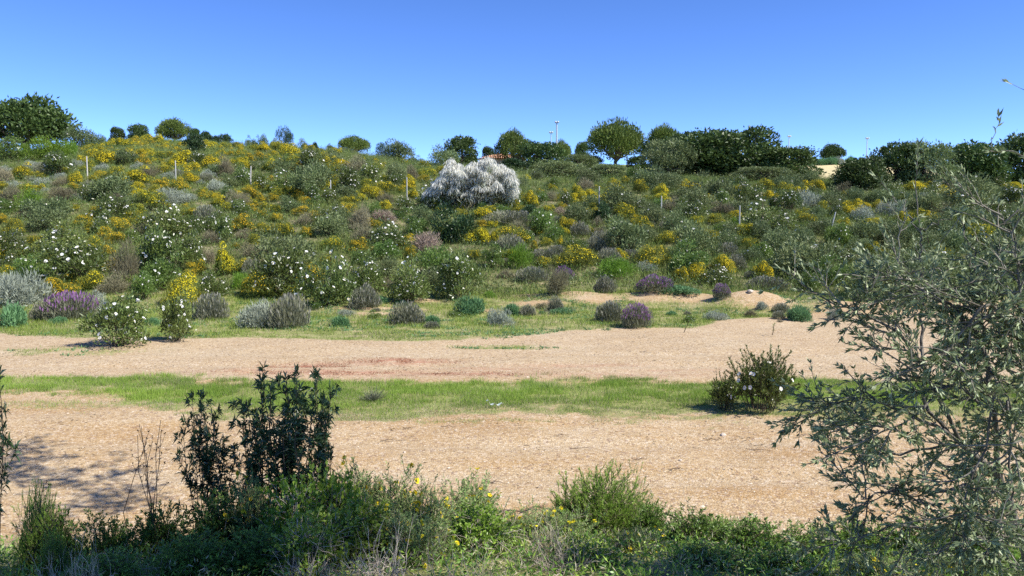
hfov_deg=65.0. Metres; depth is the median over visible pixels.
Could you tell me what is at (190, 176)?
broom bush
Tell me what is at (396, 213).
rockrose bush
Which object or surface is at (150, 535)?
evergreen bush
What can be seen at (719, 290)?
lavender bush
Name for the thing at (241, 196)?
dry bush
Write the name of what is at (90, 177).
broom bush
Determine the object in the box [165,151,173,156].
broom bush
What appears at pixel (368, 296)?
lavender bush
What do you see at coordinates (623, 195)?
grey rockrose bush
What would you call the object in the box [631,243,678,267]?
broom bush
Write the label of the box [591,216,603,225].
dry bush
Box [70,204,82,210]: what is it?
broom bush
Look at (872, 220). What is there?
broom bush
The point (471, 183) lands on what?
white broom
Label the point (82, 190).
rockrose bush
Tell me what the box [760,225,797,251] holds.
grey rockrose bush
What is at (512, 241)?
lavender bush
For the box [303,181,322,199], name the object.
rockrose bush
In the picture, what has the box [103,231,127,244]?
yellow rockrose bush
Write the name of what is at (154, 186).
broom bush
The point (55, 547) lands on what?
fine leaved bush
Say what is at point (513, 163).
mastic bush
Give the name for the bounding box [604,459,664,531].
fine leaved bush
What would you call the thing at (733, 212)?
broom bush
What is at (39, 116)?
holm oak
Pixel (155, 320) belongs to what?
herb clump
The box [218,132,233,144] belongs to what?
crest bush
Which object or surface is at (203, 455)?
tall rockrose
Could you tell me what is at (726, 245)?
lavender bush
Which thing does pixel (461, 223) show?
mastic bush
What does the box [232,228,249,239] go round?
dry bush
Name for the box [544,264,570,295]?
dry bush
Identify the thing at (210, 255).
dry bush
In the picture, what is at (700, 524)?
evergreen bush
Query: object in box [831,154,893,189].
thicket tree
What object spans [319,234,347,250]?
broom bush
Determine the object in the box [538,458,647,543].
fine leaved bush
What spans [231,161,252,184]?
rockrose bush
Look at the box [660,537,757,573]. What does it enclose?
evergreen bush
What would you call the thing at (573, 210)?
grey rockrose bush
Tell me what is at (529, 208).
mastic bush
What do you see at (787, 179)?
grey rockrose bush
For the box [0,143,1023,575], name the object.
ground
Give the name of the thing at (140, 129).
thicket tree
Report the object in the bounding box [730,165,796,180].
wild olive tree
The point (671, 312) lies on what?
herb clump
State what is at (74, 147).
green bush
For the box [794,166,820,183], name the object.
grey rockrose bush
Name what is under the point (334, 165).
broom bush
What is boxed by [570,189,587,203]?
broom bush
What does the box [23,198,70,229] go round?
grey rockrose bush
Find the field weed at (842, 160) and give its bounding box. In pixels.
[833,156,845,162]
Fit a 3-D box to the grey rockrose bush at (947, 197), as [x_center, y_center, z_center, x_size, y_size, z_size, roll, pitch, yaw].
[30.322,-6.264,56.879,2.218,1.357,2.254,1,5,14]
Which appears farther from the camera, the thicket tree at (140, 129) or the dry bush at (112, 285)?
the thicket tree at (140, 129)
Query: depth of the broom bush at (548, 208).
49.37 m
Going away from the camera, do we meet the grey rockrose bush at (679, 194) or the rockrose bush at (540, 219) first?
the rockrose bush at (540, 219)
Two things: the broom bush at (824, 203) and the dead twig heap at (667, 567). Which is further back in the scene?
the broom bush at (824, 203)
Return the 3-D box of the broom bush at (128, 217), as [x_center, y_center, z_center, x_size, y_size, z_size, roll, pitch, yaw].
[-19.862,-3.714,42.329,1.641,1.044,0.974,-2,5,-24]
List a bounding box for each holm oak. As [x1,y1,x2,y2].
[0,91,82,148]
[818,143,846,158]
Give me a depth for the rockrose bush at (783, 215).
46.23 m
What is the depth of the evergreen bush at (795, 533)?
5.44 m
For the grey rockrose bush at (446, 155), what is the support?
on the ground at (108, 435)
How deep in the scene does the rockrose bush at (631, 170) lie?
72.17 m
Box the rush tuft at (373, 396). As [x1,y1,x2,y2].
[355,385,390,400]
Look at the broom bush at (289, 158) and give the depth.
60.42 m
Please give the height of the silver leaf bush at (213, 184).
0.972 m
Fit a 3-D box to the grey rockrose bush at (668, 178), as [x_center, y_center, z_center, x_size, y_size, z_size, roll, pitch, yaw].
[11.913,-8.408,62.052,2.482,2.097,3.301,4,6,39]
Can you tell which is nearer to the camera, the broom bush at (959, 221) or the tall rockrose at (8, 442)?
the tall rockrose at (8, 442)
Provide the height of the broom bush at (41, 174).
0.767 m
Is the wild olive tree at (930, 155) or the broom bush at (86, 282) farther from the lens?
the wild olive tree at (930, 155)
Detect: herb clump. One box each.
[0,300,27,327]
[46,315,69,323]
[143,317,161,325]
[328,314,350,326]
[380,295,388,303]
[423,314,440,323]
[452,293,485,315]
[504,303,519,315]
[549,307,576,314]
[657,284,701,294]
[667,310,676,315]
[783,303,813,321]
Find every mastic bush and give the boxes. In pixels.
[181,132,206,151]
[428,199,478,243]
[500,157,531,170]
[517,204,537,213]
[593,201,613,221]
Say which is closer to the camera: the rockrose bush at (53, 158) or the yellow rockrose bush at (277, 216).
the yellow rockrose bush at (277, 216)
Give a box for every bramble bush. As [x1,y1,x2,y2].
[248,472,333,561]
[259,503,362,575]
[286,459,369,530]
[318,488,404,568]
[438,500,520,559]
[550,535,636,570]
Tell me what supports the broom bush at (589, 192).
on the ground at (108, 435)
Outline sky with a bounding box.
[0,0,1023,172]
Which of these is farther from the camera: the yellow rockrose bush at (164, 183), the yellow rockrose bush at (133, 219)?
the yellow rockrose bush at (164, 183)
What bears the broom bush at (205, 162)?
on the ground at (108, 435)
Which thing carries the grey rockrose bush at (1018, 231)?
on the ground at (108, 435)
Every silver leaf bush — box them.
[0,267,56,306]
[0,269,27,287]
[4,180,20,187]
[22,160,36,168]
[33,177,52,185]
[69,159,83,166]
[85,290,106,313]
[94,163,110,169]
[129,161,142,169]
[153,186,183,204]
[158,172,174,179]
[170,189,196,202]
[201,168,219,178]
[206,178,228,190]
[233,298,273,328]
[337,309,355,316]
[487,306,515,326]
[636,260,658,272]
[700,309,729,319]
[755,300,767,309]
[793,188,829,207]
[827,307,843,319]
[848,203,877,220]
[874,198,908,216]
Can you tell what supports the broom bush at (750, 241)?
on the ground at (108, 435)
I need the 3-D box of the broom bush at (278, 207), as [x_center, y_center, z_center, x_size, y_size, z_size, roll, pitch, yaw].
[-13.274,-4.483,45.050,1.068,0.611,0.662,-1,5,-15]
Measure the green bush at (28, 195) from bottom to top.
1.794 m
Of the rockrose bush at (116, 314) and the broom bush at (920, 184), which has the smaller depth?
the rockrose bush at (116, 314)
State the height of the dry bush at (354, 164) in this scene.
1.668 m
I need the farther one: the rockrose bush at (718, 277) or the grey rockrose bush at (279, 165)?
the grey rockrose bush at (279, 165)
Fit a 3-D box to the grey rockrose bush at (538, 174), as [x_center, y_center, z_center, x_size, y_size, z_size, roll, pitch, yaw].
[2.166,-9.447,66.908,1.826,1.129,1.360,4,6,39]
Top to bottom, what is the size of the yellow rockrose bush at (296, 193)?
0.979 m
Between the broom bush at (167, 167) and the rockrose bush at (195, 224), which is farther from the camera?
the broom bush at (167, 167)
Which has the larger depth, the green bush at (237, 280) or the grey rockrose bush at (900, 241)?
the grey rockrose bush at (900, 241)
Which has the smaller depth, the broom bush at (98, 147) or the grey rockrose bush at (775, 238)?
the grey rockrose bush at (775, 238)
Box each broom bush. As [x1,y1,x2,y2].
[0,180,9,190]
[0,216,26,234]
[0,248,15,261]
[0,263,17,276]
[7,160,33,177]
[15,183,33,194]
[24,235,38,243]
[30,183,46,190]
[34,170,47,178]
[65,170,82,182]
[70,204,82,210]
[74,268,106,289]
[76,154,88,161]
[77,166,92,172]
[83,147,98,157]
[83,221,95,228]
[83,233,103,247]
[84,158,95,168]
[86,174,100,180]
[91,143,107,151]
[92,149,119,163]
[92,256,116,272]
[107,165,125,177]
[109,137,125,145]
[120,138,129,145]
[120,164,155,183]
[122,210,143,222]
[125,202,148,213]
[127,147,149,158]
[128,184,146,197]
[130,188,169,208]
[132,180,146,187]
[140,133,153,141]
[145,148,156,156]
[146,183,160,191]
[152,150,166,158]
[153,133,163,142]
[156,164,174,173]
[158,141,171,149]
[158,270,203,306]
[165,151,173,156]
[165,159,181,166]
[167,149,194,164]
[179,167,199,182]
[180,206,197,217]
[181,160,202,171]
[198,139,216,148]
[200,153,220,167]
[205,194,228,206]
[209,191,223,199]
[211,237,236,275]
[220,142,231,146]
[221,202,232,210]
[230,257,247,272]
[234,156,250,168]
[235,142,244,148]
[241,181,261,190]
[243,232,261,247]
[246,195,256,203]
[247,143,257,150]
[256,141,272,150]
[256,220,275,233]
[260,157,276,170]
[260,201,272,209]
[262,185,273,191]
[266,204,282,212]
[269,140,284,149]
[269,185,296,198]
[272,222,296,235]
[276,284,302,297]
[277,142,300,154]
[286,155,297,162]
[302,143,315,149]
[318,254,334,265]
[319,179,342,190]
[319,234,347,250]
[321,156,331,162]
[329,164,339,172]
[330,155,349,165]
[336,195,361,205]
[355,190,367,200]
[358,177,372,187]
[359,184,384,197]
[370,180,400,194]
[377,199,392,209]
[401,179,417,188]
[402,173,415,181]
[407,188,417,197]
[417,166,437,177]
[419,160,431,166]
[431,202,445,210]
[437,160,447,171]
[456,196,471,209]
[456,208,468,214]
[462,226,493,243]
[467,249,480,258]
[470,206,491,218]
[484,204,496,211]
[485,220,498,226]
[491,228,498,242]
[494,222,531,244]
[499,246,514,259]
[510,198,519,207]
[511,205,525,214]
[520,188,538,204]
[531,226,542,233]
[534,255,551,266]
[539,237,553,245]
[542,205,551,210]
[547,183,557,189]
[550,241,600,268]
[556,235,563,244]
[557,216,577,227]
[560,225,570,233]
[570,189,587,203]
[571,182,581,194]
[584,188,597,196]
[588,202,597,208]
[605,176,620,186]
[612,201,639,215]
[615,248,630,259]
[617,211,628,218]
[620,175,632,183]
[629,213,655,228]
[630,177,648,193]
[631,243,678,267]
[650,182,669,196]
[652,192,671,203]
[655,230,678,243]
[671,265,689,282]
[674,181,690,189]
[683,178,700,187]
[686,259,706,282]
[688,215,708,222]
[704,228,719,239]
[707,212,725,223]
[710,252,738,273]
[725,209,743,218]
[735,221,758,236]
[740,235,759,249]
[750,259,774,278]
[752,177,776,189]
[761,189,774,200]
[774,181,794,190]
[791,185,810,194]
[797,212,817,223]
[802,177,825,189]
[816,200,830,210]
[837,217,852,226]
[839,196,866,207]
[841,204,857,213]
[861,216,884,225]
[861,240,887,254]
[863,201,871,206]
[871,198,884,208]
[893,210,910,223]
[901,179,927,190]
[908,206,926,220]
[925,209,940,218]
[930,245,957,262]
[935,184,957,197]
[952,214,972,229]
[965,221,1002,246]
[1000,181,1023,188]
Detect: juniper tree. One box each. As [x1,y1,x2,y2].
[274,126,293,145]
[375,142,390,155]
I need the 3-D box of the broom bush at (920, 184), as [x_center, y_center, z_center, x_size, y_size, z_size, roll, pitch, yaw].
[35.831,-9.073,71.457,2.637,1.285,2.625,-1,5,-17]
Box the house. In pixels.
[480,153,522,163]
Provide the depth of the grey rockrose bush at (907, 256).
39.22 m
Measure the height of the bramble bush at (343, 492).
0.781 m
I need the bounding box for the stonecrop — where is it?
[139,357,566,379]
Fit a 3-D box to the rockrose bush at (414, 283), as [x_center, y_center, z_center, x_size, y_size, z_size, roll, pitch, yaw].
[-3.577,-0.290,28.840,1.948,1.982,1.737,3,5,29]
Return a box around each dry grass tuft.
[63,524,113,575]
[123,538,165,575]
[325,538,376,575]
[468,543,506,575]
[505,505,571,561]
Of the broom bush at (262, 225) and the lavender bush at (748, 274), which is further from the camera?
the broom bush at (262, 225)
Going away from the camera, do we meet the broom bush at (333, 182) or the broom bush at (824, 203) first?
the broom bush at (333, 182)
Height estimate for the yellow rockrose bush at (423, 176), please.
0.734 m
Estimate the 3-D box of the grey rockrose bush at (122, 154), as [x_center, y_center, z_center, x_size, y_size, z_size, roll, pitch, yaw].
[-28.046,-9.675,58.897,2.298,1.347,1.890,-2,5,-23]
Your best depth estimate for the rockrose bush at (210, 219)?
40.90 m
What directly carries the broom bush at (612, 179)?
on the ground at (108, 435)
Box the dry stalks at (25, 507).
[24,482,57,572]
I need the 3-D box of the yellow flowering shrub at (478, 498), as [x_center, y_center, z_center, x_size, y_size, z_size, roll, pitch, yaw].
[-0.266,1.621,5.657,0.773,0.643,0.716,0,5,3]
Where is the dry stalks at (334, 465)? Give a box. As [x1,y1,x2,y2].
[327,444,348,494]
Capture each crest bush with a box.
[198,131,213,140]
[212,134,220,142]
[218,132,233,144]
[244,135,256,144]
[254,134,268,145]
[297,138,308,148]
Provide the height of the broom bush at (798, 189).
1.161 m
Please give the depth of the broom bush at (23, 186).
49.11 m
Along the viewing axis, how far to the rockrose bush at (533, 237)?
41.92 m
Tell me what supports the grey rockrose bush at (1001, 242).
on the ground at (108, 435)
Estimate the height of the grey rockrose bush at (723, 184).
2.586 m
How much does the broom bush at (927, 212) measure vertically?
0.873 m
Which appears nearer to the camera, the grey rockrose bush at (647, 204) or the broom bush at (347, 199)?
the broom bush at (347, 199)
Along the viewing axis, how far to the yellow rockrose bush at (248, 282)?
29.32 m
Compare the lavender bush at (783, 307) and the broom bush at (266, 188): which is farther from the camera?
the broom bush at (266, 188)
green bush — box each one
[13,185,44,210]
[16,135,75,160]
[65,139,78,154]
[229,271,249,288]
[484,291,496,298]
[505,241,536,268]
[595,252,640,278]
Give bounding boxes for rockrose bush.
[0,134,32,160]
[0,198,17,214]
[0,213,8,223]
[0,227,33,259]
[0,250,18,269]
[7,252,60,281]
[16,237,117,286]
[18,187,73,214]
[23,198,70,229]
[29,218,90,253]
[39,148,76,176]
[44,274,82,297]
[61,124,105,147]
[62,273,80,286]
[66,182,81,190]
[73,289,152,347]
[74,212,96,224]
[75,181,98,198]
[83,170,135,199]
[85,191,140,219]
[87,206,99,212]
[89,209,116,232]
[91,170,108,178]
[93,225,114,238]
[101,245,118,254]
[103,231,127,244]
[108,215,133,230]
[113,147,141,163]
[121,191,147,208]
[124,227,142,240]
[124,270,158,299]
[129,134,144,143]
[131,222,191,273]
[132,214,154,224]
[133,197,192,236]
[134,152,152,164]
[135,251,186,290]
[149,177,171,188]
[156,286,196,341]
[167,176,190,190]
[177,227,206,268]
[181,258,208,274]
[182,213,206,234]
[183,269,196,276]
[187,150,209,162]
[195,269,236,296]
[197,187,210,198]
[200,211,218,230]
[205,162,230,175]
[212,210,234,241]
[214,206,236,221]
[217,172,242,187]
[220,185,235,199]
[227,211,255,231]
[228,198,253,216]
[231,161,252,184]
[233,147,249,155]
[237,269,279,297]
[241,186,260,198]
[245,242,318,295]
[246,152,256,161]
[246,203,257,211]
[247,223,317,263]
[248,155,266,169]
[251,169,270,189]
[253,150,267,159]
[255,191,267,201]
[256,207,268,217]
[265,169,304,190]
[267,192,280,201]
[268,157,299,174]
[268,212,283,221]
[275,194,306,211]
[286,158,336,192]
[290,187,305,198]
[290,204,309,215]
[292,245,356,306]
[292,262,325,285]
[296,145,325,169]
[296,195,311,205]
[299,226,314,236]
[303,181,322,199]
[305,194,325,206]
[308,209,317,216]
[310,211,349,236]
[311,301,322,308]
[313,201,342,223]
[320,187,343,204]
[321,147,344,160]
[332,161,362,189]
[334,204,355,228]
[335,183,358,199]
[336,249,387,292]
[339,201,358,213]
[347,236,368,252]
[349,248,370,264]
[356,160,387,185]
[362,157,372,165]
[363,201,383,217]
[364,217,382,227]
[366,256,401,277]
[366,309,380,318]
[367,216,409,247]
[368,239,402,259]
[369,246,381,258]
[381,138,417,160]
[383,160,407,178]
[384,253,433,302]
[386,172,407,187]
[392,195,414,212]
[393,205,410,219]
[397,184,405,192]
[402,233,417,243]
[402,244,418,258]
[404,215,430,238]
[407,203,439,224]
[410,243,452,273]
[412,177,450,208]
[416,173,431,181]
[420,265,453,290]
[428,144,461,164]
[433,246,487,300]
[446,311,464,317]
[474,219,486,226]
[476,200,488,208]
[480,239,505,268]
[487,198,501,206]
[491,188,523,207]
[494,203,509,212]
[517,175,528,188]
[524,230,535,241]
[527,207,560,233]
[529,169,545,179]
[530,239,537,250]
[537,191,549,201]
[539,222,564,240]
[545,175,559,187]
[557,190,574,204]
[557,201,566,208]
[560,236,588,252]
[563,201,596,221]
[575,165,602,183]
[581,194,603,207]
[599,181,647,209]
[602,213,651,252]
[625,164,646,177]
[626,197,644,213]
[629,165,664,186]
[635,198,658,209]
[638,202,672,222]
[639,224,659,239]
[649,166,684,188]
[653,197,666,207]
[659,210,703,233]
[667,186,691,202]
[667,219,723,255]
[667,237,711,274]
[670,201,690,215]
[673,195,689,206]
[682,314,696,322]
[683,186,720,207]
[685,169,736,200]
[686,199,708,217]
[698,263,733,285]
[704,367,748,410]
[711,188,729,206]
[712,221,728,230]
[717,228,746,247]
[717,344,808,414]
[720,220,750,236]
[729,195,754,213]
[732,174,745,184]
[733,176,768,202]
[734,244,766,262]
[735,196,799,231]
[747,218,773,237]
[748,197,767,209]
[751,241,775,258]
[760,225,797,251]
[764,229,847,275]
[767,195,780,206]
[772,188,803,210]
[773,168,803,187]
[787,224,816,245]
[793,270,821,291]
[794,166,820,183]
[805,184,822,194]
[805,205,829,218]
[806,218,828,235]
[809,251,857,285]
[819,183,848,208]
[819,222,856,247]
[820,217,840,230]
[827,172,842,181]
[827,202,844,216]
[828,238,854,264]
[836,218,890,241]
[844,186,864,201]
[844,238,904,295]
[846,234,873,252]
[861,189,881,201]
[869,218,896,239]
[873,183,893,191]
[876,187,899,201]
[878,173,893,187]
[881,220,919,247]
[882,233,906,251]
[888,179,904,191]
[892,240,948,267]
[896,187,915,201]
[896,188,948,211]
[905,229,958,251]
[906,247,1006,300]
[907,220,927,235]
[916,211,962,235]
[920,180,941,193]
[924,171,1005,208]
[928,171,964,189]
[935,221,969,253]
[939,191,955,207]
[942,203,978,221]
[956,199,1023,239]
[958,249,997,280]
[969,207,988,219]
[970,244,996,256]
[982,198,1010,214]
[990,233,1021,253]
[991,175,1006,185]
[996,263,1022,282]
[997,182,1023,206]
[1003,202,1023,213]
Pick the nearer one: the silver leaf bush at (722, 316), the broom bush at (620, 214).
the silver leaf bush at (722, 316)
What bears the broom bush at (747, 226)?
on the ground at (108, 435)
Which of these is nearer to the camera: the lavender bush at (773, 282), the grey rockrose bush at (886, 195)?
the lavender bush at (773, 282)
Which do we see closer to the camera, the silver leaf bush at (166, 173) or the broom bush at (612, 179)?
the silver leaf bush at (166, 173)
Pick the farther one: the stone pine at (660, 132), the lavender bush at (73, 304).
the stone pine at (660, 132)
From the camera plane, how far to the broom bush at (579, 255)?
36.44 m
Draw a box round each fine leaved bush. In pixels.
[10,475,71,575]
[33,528,72,575]
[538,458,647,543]
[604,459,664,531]
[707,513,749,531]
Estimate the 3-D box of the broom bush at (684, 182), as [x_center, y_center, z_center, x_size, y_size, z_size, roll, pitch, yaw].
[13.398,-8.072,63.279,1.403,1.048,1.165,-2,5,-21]
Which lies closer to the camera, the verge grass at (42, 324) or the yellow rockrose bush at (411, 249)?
the verge grass at (42, 324)
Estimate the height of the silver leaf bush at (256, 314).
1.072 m
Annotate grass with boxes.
[0,137,1022,299]
[0,274,1006,355]
[0,369,1023,425]
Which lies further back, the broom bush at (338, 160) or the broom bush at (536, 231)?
the broom bush at (338, 160)
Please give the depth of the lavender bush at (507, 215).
45.19 m
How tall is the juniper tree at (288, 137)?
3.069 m
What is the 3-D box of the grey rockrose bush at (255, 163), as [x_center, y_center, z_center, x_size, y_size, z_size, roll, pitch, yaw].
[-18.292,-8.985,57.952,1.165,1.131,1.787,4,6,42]
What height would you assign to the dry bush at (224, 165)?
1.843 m
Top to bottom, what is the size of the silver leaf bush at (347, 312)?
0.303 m
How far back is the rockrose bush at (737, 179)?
70.52 m
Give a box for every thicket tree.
[107,126,125,140]
[125,123,149,139]
[190,128,200,134]
[444,134,480,164]
[481,146,493,156]
[517,140,568,167]
[574,141,588,161]
[580,155,604,166]
[625,156,646,167]
[651,127,743,175]
[701,124,782,175]
[753,145,829,177]
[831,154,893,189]
[869,139,929,183]
[932,138,1015,184]
[992,132,1023,184]
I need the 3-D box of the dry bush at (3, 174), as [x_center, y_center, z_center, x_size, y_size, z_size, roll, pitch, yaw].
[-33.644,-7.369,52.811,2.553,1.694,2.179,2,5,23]
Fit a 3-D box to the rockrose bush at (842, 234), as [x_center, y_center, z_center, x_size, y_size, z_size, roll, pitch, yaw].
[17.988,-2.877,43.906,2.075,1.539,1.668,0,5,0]
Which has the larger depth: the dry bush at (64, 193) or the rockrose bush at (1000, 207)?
the rockrose bush at (1000, 207)
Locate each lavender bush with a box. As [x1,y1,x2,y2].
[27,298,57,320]
[32,162,48,171]
[37,290,98,320]
[171,169,183,176]
[191,292,229,319]
[193,204,217,218]
[198,172,213,181]
[241,258,260,273]
[266,292,310,327]
[348,282,382,308]
[387,300,425,323]
[423,321,439,328]
[482,209,533,222]
[494,233,526,251]
[514,266,548,281]
[518,304,535,315]
[524,249,559,262]
[546,295,562,310]
[548,245,564,254]
[552,215,559,222]
[555,265,574,280]
[569,221,590,235]
[586,236,607,250]
[588,230,612,244]
[592,275,617,293]
[594,300,624,322]
[595,247,622,262]
[620,302,653,327]
[623,249,636,258]
[633,273,673,291]
[712,283,732,297]
[714,241,737,256]
[730,253,746,270]
[743,271,753,277]
[744,275,788,291]
[771,302,790,312]
[771,310,785,318]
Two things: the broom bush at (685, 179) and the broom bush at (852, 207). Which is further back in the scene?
the broom bush at (685, 179)
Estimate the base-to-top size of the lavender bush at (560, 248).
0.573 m
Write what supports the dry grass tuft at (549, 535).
on the ground at (108, 435)
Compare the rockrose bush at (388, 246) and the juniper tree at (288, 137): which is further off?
the juniper tree at (288, 137)
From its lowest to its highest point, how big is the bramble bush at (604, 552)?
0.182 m
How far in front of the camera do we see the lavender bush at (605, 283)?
30.66 m
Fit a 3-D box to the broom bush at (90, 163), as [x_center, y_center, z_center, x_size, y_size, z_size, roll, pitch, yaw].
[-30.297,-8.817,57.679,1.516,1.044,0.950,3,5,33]
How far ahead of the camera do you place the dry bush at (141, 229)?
39.19 m
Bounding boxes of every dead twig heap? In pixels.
[29,522,117,575]
[272,524,356,575]
[324,508,416,575]
[393,540,485,575]
[495,523,609,575]
[635,542,702,575]
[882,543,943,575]
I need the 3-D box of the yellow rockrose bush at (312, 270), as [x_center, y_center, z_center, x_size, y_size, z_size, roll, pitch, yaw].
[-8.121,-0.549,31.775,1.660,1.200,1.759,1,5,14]
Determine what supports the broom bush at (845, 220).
on the ground at (108, 435)
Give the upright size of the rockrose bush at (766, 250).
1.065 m
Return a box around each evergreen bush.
[21,505,90,574]
[58,546,161,575]
[67,505,139,571]
[115,498,191,566]
[145,525,242,575]
[169,484,259,561]
[205,525,291,575]
[622,500,677,548]
[649,497,742,556]
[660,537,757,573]
[713,512,808,560]
[737,539,838,575]
[775,519,855,568]
[813,511,904,567]
[866,514,952,569]
[920,522,1021,568]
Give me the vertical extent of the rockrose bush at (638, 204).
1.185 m
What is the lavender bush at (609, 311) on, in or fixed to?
on the ground at (108, 435)
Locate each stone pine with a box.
[154,116,191,139]
[337,134,370,152]
[493,127,530,158]
[552,139,571,159]
[584,116,647,163]
[639,122,681,161]
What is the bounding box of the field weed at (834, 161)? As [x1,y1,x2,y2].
[826,156,840,164]
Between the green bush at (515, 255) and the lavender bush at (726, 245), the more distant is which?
the lavender bush at (726, 245)
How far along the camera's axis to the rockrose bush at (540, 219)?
43.56 m
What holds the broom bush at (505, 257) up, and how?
on the ground at (108, 435)
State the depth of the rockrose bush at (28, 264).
31.66 m
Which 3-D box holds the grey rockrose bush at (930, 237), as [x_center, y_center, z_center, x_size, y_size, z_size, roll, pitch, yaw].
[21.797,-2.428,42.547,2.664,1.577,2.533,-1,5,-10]
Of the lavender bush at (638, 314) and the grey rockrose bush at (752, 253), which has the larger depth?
the grey rockrose bush at (752, 253)
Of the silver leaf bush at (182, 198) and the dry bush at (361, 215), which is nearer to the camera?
the dry bush at (361, 215)
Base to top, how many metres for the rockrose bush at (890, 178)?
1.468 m
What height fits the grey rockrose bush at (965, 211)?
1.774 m
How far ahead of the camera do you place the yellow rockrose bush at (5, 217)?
42.55 m
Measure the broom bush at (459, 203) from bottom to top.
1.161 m
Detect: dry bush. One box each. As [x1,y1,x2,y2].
[0,166,17,182]
[0,183,23,201]
[15,208,31,219]
[42,183,83,200]
[50,175,73,185]
[90,268,133,295]
[104,236,140,280]
[110,192,122,201]
[130,221,151,237]
[137,163,163,176]
[200,229,222,243]
[200,248,215,263]
[217,151,234,176]
[224,188,252,203]
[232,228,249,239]
[239,242,262,256]
[294,211,314,225]
[342,152,366,171]
[347,203,373,229]
[348,222,375,241]
[374,191,395,203]
[376,277,395,291]
[404,164,419,177]
[496,269,513,278]
[507,218,531,233]
[535,302,546,308]
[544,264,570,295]
[546,190,557,200]
[576,177,594,190]
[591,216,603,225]
[593,224,606,233]
[660,196,677,211]
[710,200,735,214]
[743,308,758,317]
[833,181,850,193]
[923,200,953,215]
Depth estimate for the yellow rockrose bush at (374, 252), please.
36.63 m
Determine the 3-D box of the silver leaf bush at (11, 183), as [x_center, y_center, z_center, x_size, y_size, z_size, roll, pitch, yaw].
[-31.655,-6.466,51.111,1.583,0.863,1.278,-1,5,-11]
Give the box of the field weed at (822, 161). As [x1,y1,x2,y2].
[816,158,830,164]
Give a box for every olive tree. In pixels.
[530,158,590,177]
[563,153,600,168]
[588,163,633,176]
[637,137,701,173]
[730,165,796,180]
[757,78,1023,575]
[893,137,959,184]
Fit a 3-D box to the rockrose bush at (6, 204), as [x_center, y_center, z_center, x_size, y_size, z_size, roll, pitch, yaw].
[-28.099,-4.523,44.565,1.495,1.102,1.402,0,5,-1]
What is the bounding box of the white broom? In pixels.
[418,153,521,211]
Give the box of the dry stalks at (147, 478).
[123,420,168,552]
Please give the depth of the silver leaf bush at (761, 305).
27.64 m
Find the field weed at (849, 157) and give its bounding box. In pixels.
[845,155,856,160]
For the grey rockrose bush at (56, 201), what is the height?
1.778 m
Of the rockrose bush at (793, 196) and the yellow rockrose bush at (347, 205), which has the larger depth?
the rockrose bush at (793, 196)
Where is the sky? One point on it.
(421, 74)
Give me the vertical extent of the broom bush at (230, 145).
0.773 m
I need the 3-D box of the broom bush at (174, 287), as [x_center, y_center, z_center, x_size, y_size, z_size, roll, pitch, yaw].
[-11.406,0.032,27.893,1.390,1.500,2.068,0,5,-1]
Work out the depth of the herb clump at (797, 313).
24.84 m
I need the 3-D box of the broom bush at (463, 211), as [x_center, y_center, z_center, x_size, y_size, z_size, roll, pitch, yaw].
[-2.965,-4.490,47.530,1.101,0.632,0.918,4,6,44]
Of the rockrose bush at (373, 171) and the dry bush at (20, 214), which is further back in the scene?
the rockrose bush at (373, 171)
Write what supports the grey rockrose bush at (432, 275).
on the ground at (108, 435)
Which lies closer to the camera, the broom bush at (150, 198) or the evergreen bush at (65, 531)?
the evergreen bush at (65, 531)
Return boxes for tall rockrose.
[0,365,23,531]
[0,428,11,515]
[171,387,227,524]
[175,418,260,517]
[224,379,303,509]
[252,407,334,508]
[253,359,313,497]
[299,364,341,495]
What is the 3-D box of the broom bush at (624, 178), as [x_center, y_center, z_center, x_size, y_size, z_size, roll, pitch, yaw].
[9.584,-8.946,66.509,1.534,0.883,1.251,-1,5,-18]
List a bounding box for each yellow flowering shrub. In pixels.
[217,464,284,552]
[331,454,428,520]
[366,499,463,568]
[370,472,468,548]
[428,467,512,541]
[470,495,547,550]
[511,502,608,552]
[607,524,667,557]
[831,549,919,575]
[892,539,997,575]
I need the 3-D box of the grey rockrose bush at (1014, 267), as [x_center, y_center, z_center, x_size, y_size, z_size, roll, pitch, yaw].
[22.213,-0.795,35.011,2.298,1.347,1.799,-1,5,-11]
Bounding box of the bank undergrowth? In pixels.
[0,523,1022,575]
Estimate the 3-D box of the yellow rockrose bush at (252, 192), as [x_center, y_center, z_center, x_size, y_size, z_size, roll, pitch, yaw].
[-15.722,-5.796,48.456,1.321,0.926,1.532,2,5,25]
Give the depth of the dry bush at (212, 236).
38.81 m
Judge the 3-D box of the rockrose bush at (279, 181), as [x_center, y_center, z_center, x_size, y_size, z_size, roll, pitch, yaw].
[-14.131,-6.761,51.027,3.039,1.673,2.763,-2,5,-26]
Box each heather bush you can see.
[370,207,397,223]
[409,229,442,254]
[554,207,570,216]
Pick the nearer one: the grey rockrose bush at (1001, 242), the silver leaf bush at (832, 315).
the silver leaf bush at (832, 315)
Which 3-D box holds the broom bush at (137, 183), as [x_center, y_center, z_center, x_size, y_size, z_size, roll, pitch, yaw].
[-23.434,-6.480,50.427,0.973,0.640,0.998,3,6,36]

